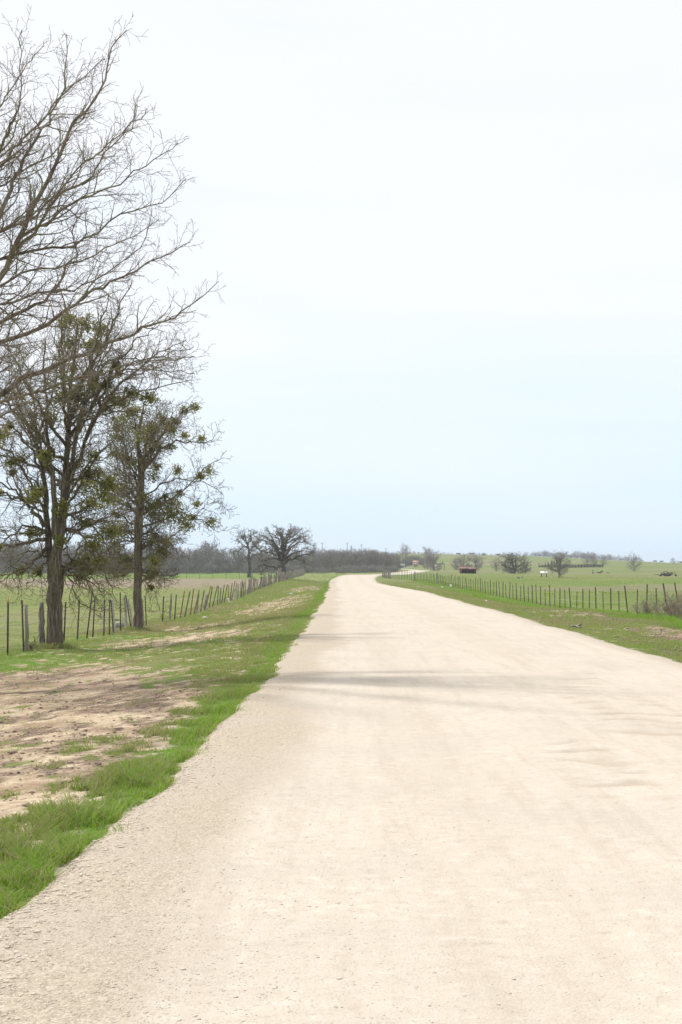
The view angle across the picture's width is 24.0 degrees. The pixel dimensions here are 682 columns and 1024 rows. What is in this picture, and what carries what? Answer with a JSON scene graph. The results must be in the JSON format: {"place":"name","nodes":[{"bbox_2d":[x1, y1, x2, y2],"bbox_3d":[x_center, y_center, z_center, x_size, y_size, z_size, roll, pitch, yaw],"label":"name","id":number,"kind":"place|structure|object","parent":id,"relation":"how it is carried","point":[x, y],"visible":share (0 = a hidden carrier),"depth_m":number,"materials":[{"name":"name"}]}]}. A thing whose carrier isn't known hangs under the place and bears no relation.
{"place":"outdoors","nodes":[
{"label":"outdoors","id":0,"kind":"place"},
{"bbox_2d":[0,583,252,647],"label":"pasture grass","id":1,"kind":"structure","parent":0,"point":[122,610],"depth_m":99.46,"materials":[{"name":"green plant"}]},
{"bbox_2d":[0,606,301,866],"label":"grass","id":2,"kind":"structure","parent":0,"point":[161,634],"depth_m":35.97,"materials":[{"name":"green plant"}]},
{"bbox_2d":[0,611,316,918],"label":"grass","id":3,"kind":"structure","parent":0,"point":[30,871],"depth_m":12.18,"materials":[{"name":"green plant"}]},
{"bbox_2d":[79,578,330,634],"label":"grass","id":4,"kind":"structure","parent":0,"point":[312,603],"depth_m":85.48,"materials":[{"name":"green plant"}]},
{"bbox_2d":[0,570,681,1023],"bbox_3d":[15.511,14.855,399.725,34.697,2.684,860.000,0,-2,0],"label":"road","id":5,"kind":"structure","parent":0,"point":[500,674],"depth_m":9.00,"materials":[{"name":"beige gravel"}]},
{"bbox_2d":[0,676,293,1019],"bbox_3d":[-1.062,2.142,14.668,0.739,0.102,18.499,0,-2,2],"label":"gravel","id":6,"kind":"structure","parent":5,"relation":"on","point":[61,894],"depth_m":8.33,"materials":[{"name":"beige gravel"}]},
{"bbox_2d":[0,553,681,917],"bbox_3d":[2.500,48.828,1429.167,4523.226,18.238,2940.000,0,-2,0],"label":"ground","id":7,"kind":"structure","parent":0,"point":[615,569],"depth_m":35.25,"materials":[{"name":"green plant"}]},
{"bbox_2d":[0,563,10,573],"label":"brush thicket","id":8,"kind":"object","parent":7,"relation":"on","point":[4,570],"visible":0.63,"depth_m":402.09,"materials":[{"name":"plant"}]},
{"bbox_2d":[0,540,30,572],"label":"tree","id":9,"kind":"object","parent":7,"relation":"on","point":[10,550],"visible":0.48,"depth_m":403.60,"materials":[{"name":"plant"}]},
{"bbox_2d":[12,550,34,568],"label":"tree","id":10,"kind":"object","parent":7,"relation":"on","point":[24,559],"visible":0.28,"depth_m":408.64,"materials":[{"name":"plant"}]},
{"bbox_2d":[27,548,45,570],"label":"tree","id":11,"kind":"object","parent":7,"relation":"on","point":[36,553],"visible":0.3,"depth_m":417.68,"materials":[{"name":"plant"}]},
{"bbox_2d":[62,546,75,560],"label":"tree","id":12,"kind":"object","parent":7,"relation":"on","point":[66,551],"visible":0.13,"depth_m":437.39,"materials":[{"name":"plant"}]},
{"bbox_2d":[67,541,89,561],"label":"tree","id":13,"kind":"object","parent":7,"relation":"on","point":[77,550],"visible":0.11,"depth_m":411.47,"materials":[{"name":"plant"}]},
{"bbox_2d":[14,626,156,648],"bbox_3d":[-7.549,3.871,50.328,2.047,0.437,18.575,0,-2,0],"label":"grass tuft","id":14,"kind":"object","parent":7,"relation":"on","point":[56,646],"visible":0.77,"depth_m":41.68,"materials":[{"name":"green plant"}]},
{"bbox_2d":[0,275,211,647],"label":"mistletoe tree","id":15,"kind":"object","parent":7,"relation":"on","point":[56,529],"visible":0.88,"depth_m":41.80,"materials":[{"name":"green plant"}]},
{"bbox_2d":[0,3,226,445],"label":"bare tree","id":16,"kind":"object","parent":7,"relation":"on","point":[15,251],"visible":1,"depth_m":27.70,"materials":[{"name":"brown plant"}]},
{"bbox_2d":[115,619,123,627],"bbox_3d":[-8.527,4.271,61.479,0.480,0.325,0.356,0,-2,0],"label":"pale log","id":17,"kind":"object","parent":7,"relation":"on","point":[118,624],"visible":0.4,"depth_m":61.35,"materials":[{"name":"grey wood"}]},
{"bbox_2d":[0,630,243,812],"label":"dry grass","id":18,"kind":"structure","parent":7,"relation":"on","point":[83,726],"depth_m":18.65,"materials":[{"name":"beige plant"}]},
{"bbox_2d":[120,548,133,563],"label":"tree","id":19,"kind":"object","parent":7,"relation":"on","point":[129,552],"visible":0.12,"depth_m":401.32,"materials":[{"name":"grey plant"}]},
{"bbox_2d":[28,572,265,578],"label":"field fence","id":20,"kind":"object","parent":7,"relation":"on","point":[160,574],"visible":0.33,"depth_m":237.81,"materials":[{"name":"grey wood"}]},
{"bbox_2d":[142,546,156,563],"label":"tree","id":21,"kind":"object","parent":7,"relation":"on","point":[146,553],"visible":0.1,"depth_m":432.29,"materials":[{"name":"plant"}]},
{"bbox_2d":[0,568,304,654],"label":"wire fence","id":22,"kind":"object","parent":7,"relation":"on","point":[290,574],"visible":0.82,"depth_m":59.55,"materials":[{"name":"wood"}]},
{"bbox_2d":[83,390,240,628],"bbox_3d":[-6.757,-0.145,58.752,6.116,9.214,8.976,0,-2,0],"label":"mistletoe tree","id":23,"kind":"object","parent":7,"relation":"on","point":[151,432],"visible":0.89,"depth_m":58.86,"materials":[{"name":"green plant"}]},
{"bbox_2d":[161,551,182,572],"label":"tree","id":24,"kind":"object","parent":7,"relation":"on","point":[173,565],"visible":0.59,"depth_m":405.08,"materials":[{"name":"grey plant"}]},
{"bbox_2d":[167,545,188,567],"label":"tree","id":25,"kind":"object","parent":7,"relation":"on","point":[180,555],"visible":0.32,"depth_m":429.30,"materials":[{"name":"plant"}]},
{"bbox_2d":[172,550,187,569],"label":"tree","id":26,"kind":"object","parent":7,"relation":"on","point":[182,554],"visible":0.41,"depth_m":427.24,"materials":[{"name":"grey plant"}]},
{"bbox_2d":[178,562,189,573],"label":"brush thicket","id":27,"kind":"object","parent":7,"relation":"on","point":[181,571],"visible":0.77,"depth_m":404.43,"materials":[{"name":"plant"}]},
{"bbox_2d":[183,549,195,571],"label":"tree","id":28,"kind":"object","parent":7,"relation":"on","point":[189,554],"visible":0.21,"depth_m":437.59,"materials":[{"name":"grey plant"}]},
{"bbox_2d":[183,550,204,573],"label":"tree","id":29,"kind":"object","parent":7,"relation":"on","point":[191,568],"visible":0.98,"depth_m":400.73,"materials":[{"name":"plant"}]},
{"bbox_2d":[192,546,211,570],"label":"tree","id":30,"kind":"object","parent":7,"relation":"on","point":[200,557],"visible":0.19,"depth_m":429.56,"materials":[{"name":"grey plant"}]},
{"bbox_2d":[200,561,213,573],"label":"brush thicket","id":31,"kind":"object","parent":7,"relation":"on","point":[208,570],"visible":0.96,"depth_m":402.53,"materials":[{"name":"plant"}]},
{"bbox_2d":[192,541,222,572],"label":"tree","id":32,"kind":"object","parent":7,"relation":"on","point":[209,550],"visible":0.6,"depth_m":420.70,"materials":[{"name":"plant"}]},
{"bbox_2d":[208,556,223,572],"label":"tree","id":33,"kind":"object","parent":7,"relation":"on","point":[215,562],"visible":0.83,"depth_m":407.51,"materials":[{"name":"plant"}]},
{"bbox_2d":[214,564,221,572],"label":"brush thicket","id":34,"kind":"object","parent":7,"relation":"on","point":[217,568],"visible":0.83,"depth_m":406.33,"materials":[{"name":"grey plant"}]},
{"bbox_2d":[213,547,233,572],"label":"tree","id":35,"kind":"object","parent":7,"relation":"on","point":[224,556],"visible":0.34,"depth_m":431.37,"materials":[{"name":"grey plant"}]},
{"bbox_2d":[219,563,227,572],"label":"brush thicket","id":36,"kind":"object","parent":7,"relation":"on","point":[224,566],"visible":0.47,"depth_m":413.93,"materials":[{"name":"plant"}]},
{"bbox_2d":[222,546,242,566],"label":"tree","id":37,"kind":"object","parent":7,"relation":"on","point":[234,555],"visible":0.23,"depth_m":483.49,"materials":[{"name":"plant"}]},
{"bbox_2d":[225,548,247,572],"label":"tree","id":38,"kind":"object","parent":7,"relation":"on","point":[237,562],"visible":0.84,"depth_m":412.74,"materials":[{"name":"grey plant"}]},
{"bbox_2d":[240,564,252,572],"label":"brush thicket","id":39,"kind":"object","parent":7,"relation":"on","point":[245,569],"visible":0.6,"depth_m":402.75,"materials":[{"name":"plant"}]},
{"bbox_2d":[230,528,265,576],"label":"oak tree","id":40,"kind":"object","parent":7,"relation":"on","point":[249,537],"visible":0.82,"depth_m":274.67,"materials":[{"name":"grey plant"}]},
{"bbox_2d":[251,552,269,570],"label":"tree","id":41,"kind":"object","parent":7,"relation":"on","point":[256,560],"visible":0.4,"depth_m":438.66,"materials":[{"name":"plant"}]},
{"bbox_2d":[262,554,279,572],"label":"tree","id":42,"kind":"object","parent":7,"relation":"on","point":[270,561],"visible":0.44,"depth_m":435.32,"materials":[{"name":"plant"}]},
{"bbox_2d":[268,559,278,570],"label":"tree","id":43,"kind":"object","parent":7,"relation":"on","point":[275,563],"visible":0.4,"depth_m":435.13,"materials":[{"name":"plant"}]},
{"bbox_2d":[268,564,279,572],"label":"brush thicket","id":44,"kind":"object","parent":7,"relation":"on","point":[269,571],"visible":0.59,"depth_m":404.36,"materials":[{"name":"grey plant"}]},
{"bbox_2d":[250,523,316,579],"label":"oak tree","id":45,"kind":"object","parent":7,"relation":"on","point":[283,553],"visible":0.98,"depth_m":231.80,"materials":[{"name":"brown plant"}]},
{"bbox_2d":[287,555,297,567],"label":"tree","id":46,"kind":"object","parent":7,"relation":"on","point":[292,562],"visible":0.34,"depth_m":435.64,"materials":[{"name":"plant"}]},
{"bbox_2d":[288,551,302,570],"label":"tree","id":47,"kind":"object","parent":7,"relation":"on","point":[299,564],"visible":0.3,"depth_m":441.10,"materials":[{"name":"grey plant"}]},
{"bbox_2d":[305,565,313,572],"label":"brush thicket","id":48,"kind":"object","parent":7,"relation":"on","point":[308,570],"visible":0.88,"depth_m":410.39,"materials":[{"name":"plant"}]},
{"bbox_2d":[302,549,321,572],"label":"tree","id":49,"kind":"object","parent":7,"relation":"on","point":[312,556],"visible":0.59,"depth_m":453.48,"materials":[{"name":"grey plant"}]},
{"bbox_2d":[313,552,331,572],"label":"tree","id":50,"kind":"object","parent":7,"relation":"on","point":[323,560],"visible":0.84,"depth_m":442.02,"materials":[{"name":"plant"}]},
{"bbox_2d":[319,567,325,573],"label":"brush thicket","id":51,"kind":"object","parent":7,"relation":"on","point":[323,571],"visible":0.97,"depth_m":405.85,"materials":[{"name":"grey plant"}]},
{"bbox_2d":[322,549,335,570],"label":"tree","id":52,"kind":"object","parent":7,"relation":"on","point":[328,557],"visible":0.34,"depth_m":484.79,"materials":[{"name":"grey plant"}]},
{"bbox_2d":[329,554,338,571],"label":"tree","id":53,"kind":"object","parent":7,"relation":"on","point":[332,561],"visible":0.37,"depth_m":479.98,"materials":[{"name":"plant"}]},
{"bbox_2d":[331,556,342,571],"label":"tree","id":54,"kind":"object","parent":7,"relation":"on","point":[332,559],"visible":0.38,"depth_m":474.62,"materials":[{"name":"plant"}]},
{"bbox_2d":[334,566,344,573],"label":"brush thicket","id":55,"kind":"object","parent":7,"relation":"on","point":[338,571],"visible":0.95,"depth_m":406.00,"materials":[{"name":"plant"}]},
{"bbox_2d":[332,557,347,570],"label":"tree","id":56,"kind":"object","parent":7,"relation":"on","point":[339,561],"visible":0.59,"depth_m":442.97,"materials":[{"name":"plant"}]},
{"bbox_2d":[0,595,681,833],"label":"soil crumbs","id":57,"kind":"object","parent":7,"relation":"on","point":[119,728],"visible":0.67,"depth_m":20.78,"materials":[{"name":"brown soil"}]},
{"bbox_2d":[333,549,349,568],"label":"tree","id":58,"kind":"object","parent":7,"relation":"on","point":[343,555],"visible":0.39,"depth_m":461.45,"materials":[{"name":"plant"}]},
{"bbox_2d":[338,565,348,572],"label":"brush thicket","id":59,"kind":"object","parent":7,"relation":"on","point":[345,568],"visible":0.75,"depth_m":427.12,"materials":[{"name":"plant"}]},
{"bbox_2d":[346,563,354,572],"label":"brush thicket","id":60,"kind":"object","parent":7,"relation":"on","point":[349,568],"visible":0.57,"depth_m":434.56,"materials":[{"name":"plant"}]},
{"bbox_2d":[344,546,367,567],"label":"tree","id":61,"kind":"object","parent":7,"relation":"on","point":[354,560],"visible":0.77,"depth_m":443.44,"materials":[{"name":"plant"}]},
{"bbox_2d":[350,565,361,572],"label":"brush thicket","id":62,"kind":"object","parent":7,"relation":"on","point":[356,569],"visible":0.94,"depth_m":426.08,"materials":[{"name":"plant"}]},
{"bbox_2d":[358,564,369,572],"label":"brush thicket","id":63,"kind":"object","parent":7,"relation":"on","point":[363,569],"visible":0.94,"depth_m":424.48,"materials":[{"name":"plant"}]},
{"bbox_2d":[368,564,376,572],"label":"brush thicket","id":64,"kind":"object","parent":7,"relation":"on","point":[373,569],"visible":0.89,"depth_m":434.41,"materials":[{"name":"grey plant"}]},
{"bbox_2d":[365,550,381,566],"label":"tree","id":65,"kind":"object","parent":7,"relation":"on","point":[374,555],"visible":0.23,"depth_m":481.93,"materials":[{"name":"grey plant"}]},
{"bbox_2d":[367,552,381,569],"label":"tree","id":66,"kind":"object","parent":7,"relation":"on","point":[369,559],"visible":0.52,"depth_m":459.83,"materials":[{"name":"plant"}]},
{"bbox_2d":[368,554,384,571],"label":"tree","id":67,"kind":"object","parent":7,"relation":"on","point":[378,557],"visible":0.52,"depth_m":460.19,"materials":[{"name":"plant"}]},
{"bbox_2d":[377,563,388,571],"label":"brush thicket","id":68,"kind":"object","parent":7,"relation":"on","point":[379,569],"visible":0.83,"depth_m":433.23,"materials":[{"name":"plant"}]},
{"bbox_2d":[381,554,390,567],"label":"tree","id":69,"kind":"object","parent":7,"relation":"on","point":[386,559],"visible":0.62,"depth_m":469.71,"materials":[{"name":"plant"}]},
{"bbox_2d":[380,551,398,568],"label":"tree","id":70,"kind":"object","parent":7,"relation":"on","point":[391,555],"visible":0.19,"depth_m":495.14,"materials":[{"name":"grey plant"}]},
{"bbox_2d":[385,557,398,571],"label":"tree","id":71,"kind":"object","parent":7,"relation":"on","point":[396,559],"visible":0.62,"depth_m":469.79,"materials":[{"name":"grey plant"}]},
{"bbox_2d":[389,564,401,571],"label":"brush thicket","id":72,"kind":"object","parent":7,"relation":"on","point":[394,568],"visible":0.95,"depth_m":431.00,"materials":[{"name":"plant"}]},
{"bbox_2d":[390,552,405,568],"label":"tree","id":73,"kind":"object","parent":7,"relation":"on","point":[399,565],"visible":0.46,"depth_m":499.90,"materials":[{"name":"grey plant"}]},
{"bbox_2d":[399,543,411,566],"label":"pasture tree","id":74,"kind":"object","parent":7,"relation":"on","point":[405,553],"visible":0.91,"depth_m":754.11,"materials":[{"name":"grey plant"}]},
{"bbox_2d":[413,561,417,566],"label":"farmhouse","id":75,"kind":"object","parent":7,"relation":"on","point":[415,563],"visible":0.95,"depth_m":726.81,"materials":[{"name":"white glass"}]},
{"bbox_2d":[414,555,422,564],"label":"tree","id":76,"kind":"object","parent":7,"relation":"on","point":[419,558],"visible":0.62,"depth_m":763.69,"materials":[{"name":"plant"}]},
{"bbox_2d":[419,546,434,568],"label":"pasture tree","id":77,"kind":"object","parent":7,"relation":"on","point":[425,551],"visible":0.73,"depth_m":655.12,"materials":[{"name":"plant"}]},
{"bbox_2d":[423,549,442,570],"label":"pasture tree","id":78,"kind":"object","parent":7,"relation":"on","point":[432,562],"visible":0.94,"depth_m":568.64,"materials":[{"name":"plant"}]},
{"bbox_2d":[451,556,460,569],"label":"pasture tree","id":79,"kind":"object","parent":7,"relation":"on","point":[454,562],"visible":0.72,"depth_m":582.30,"materials":[{"name":"plant"}]},
{"bbox_2d":[453,554,469,569],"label":"pasture tree","id":80,"kind":"object","parent":7,"relation":"on","point":[460,559],"visible":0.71,"depth_m":555.64,"materials":[{"name":"plant"}]},
{"bbox_2d":[459,567,475,572],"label":"shed","id":81,"kind":"structure","parent":7,"relation":"on","point":[467,569],"depth_m":399.26,"materials":[{"name":"grey metal"}]},
{"bbox_2d":[465,552,484,570],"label":"pasture tree","id":82,"kind":"object","parent":7,"relation":"on","point":[478,559],"visible":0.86,"depth_m":517.10,"materials":[{"name":"green plant"}]},
{"bbox_2d":[490,558,501,570],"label":"pasture tree","id":83,"kind":"object","parent":7,"relation":"on","point":[496,568],"visible":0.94,"depth_m":510.90,"materials":[{"name":"plant"}]},
{"bbox_2d":[501,559,512,571],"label":"pasture tree","id":84,"kind":"object","parent":7,"relation":"on","point":[506,567],"visible":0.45,"depth_m":456.58,"materials":[{"name":"plant"}]},
{"bbox_2d":[495,551,531,573],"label":"pasture tree","id":85,"kind":"object","parent":7,"relation":"on","point":[514,568],"visible":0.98,"depth_m":387.71,"materials":[{"name":"grey plant"}]},
{"bbox_2d":[520,561,532,571],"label":"pasture tree","id":86,"kind":"object","parent":7,"relation":"on","point":[526,566],"visible":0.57,"depth_m":444.89,"materials":[{"name":"plant"}]},
{"bbox_2d":[382,568,680,612],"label":"wire fence","id":87,"kind":"object","parent":7,"relation":"on","point":[385,575],"visible":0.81,"depth_m":106.11,"materials":[{"name":"wood"}]},
{"bbox_2d":[543,548,571,577],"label":"pasture tree","id":88,"kind":"object","parent":7,"relation":"on","point":[559,558],"visible":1,"depth_m":268.98,"materials":[{"name":"plant"}]},
{"bbox_2d":[539,563,602,567],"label":"corral fence","id":89,"kind":"object","parent":7,"relation":"on","point":[587,566],"visible":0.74,"depth_m":621.68,"materials":[{"name":"grey wood"}]},
{"bbox_2d":[569,623,582,627],"bbox_3d":[6.599,3.169,44.965,0.420,0.150,0.185,-1,-2,31],"label":"broken branch","id":90,"kind":"object","parent":7,"relation":"on","point":[579,624],"visible":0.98,"depth_m":44.94,"materials":[{"name":"brown wood"}]},
{"bbox_2d":[581,553,591,564],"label":"pasture tree","id":91,"kind":"object","parent":7,"relation":"on","point":[585,559],"visible":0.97,"depth_m":682.17,"materials":[{"name":"plant"}]},
{"bbox_2d":[587,551,598,564],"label":"pasture tree","id":92,"kind":"object","parent":7,"relation":"on","point":[593,556],"visible":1,"depth_m":684.59,"materials":[{"name":"plant"}]},
{"bbox_2d":[626,553,641,570],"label":"pasture tree","id":93,"kind":"object","parent":7,"relation":"on","point":[632,564],"visible":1,"depth_m":508.82,"materials":[{"name":"plant"}]},
{"bbox_2d":[629,594,661,614],"bbox_3d":[12.017,3.678,63.398,1.341,0.925,1.497,-1,-2,20],"label":"dead bush","id":94,"kind":"object","parent":7,"relation":"on","point":[646,608],"visible":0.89,"depth_m":63.32,"materials":[{"name":"brown plant"}]},
{"bbox_2d":[649,595,674,614],"bbox_3d":[12.329,3.606,60.872,1.359,0.949,1.256,0,-2,0],"label":"dead bush","id":95,"kind":"object","parent":7,"relation":"on","point":[662,607],"visible":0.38,"depth_m":60.82,"materials":[{"name":"brown plant"}]},
{"bbox_2d":[654,571,672,575],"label":"brush pile","id":96,"kind":"object","parent":7,"relation":"on","point":[666,574],"visible":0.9,"depth_m":310.90,"materials":[{"name":"brown plant"}]},
{"bbox_2d":[646,590,681,618],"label":"dead bush","id":97,"kind":"object","parent":7,"relation":"on","point":[670,607],"visible":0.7,"depth_m":58.37,"materials":[{"name":"brown plant"}]},
{"bbox_2d":[652,591,681,617],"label":"dead bush","id":98,"kind":"object","parent":7,"relation":"on","point":[679,606],"visible":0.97,"depth_m":56.45,"materials":[{"name":"brown plant"}]},
{"bbox_2d":[0,0,681,564],"label":"sky","id":99,"kind":"structure","parent":0,"point":[444,237],"materials":[{"name":"white"}]},
{"bbox_2d":[381,579,681,661],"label":"grass","id":100,"kind":"structure","parent":0,"point":[669,621],"depth_m":56.38,"materials":[{"name":"green plant"}]},
{"bbox_2d":[421,576,681,613],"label":"pasture grass","id":101,"kind":"structure","parent":0,"point":[557,604],"depth_m":166.02,"materials":[{"name":"green plant"}]}
]}

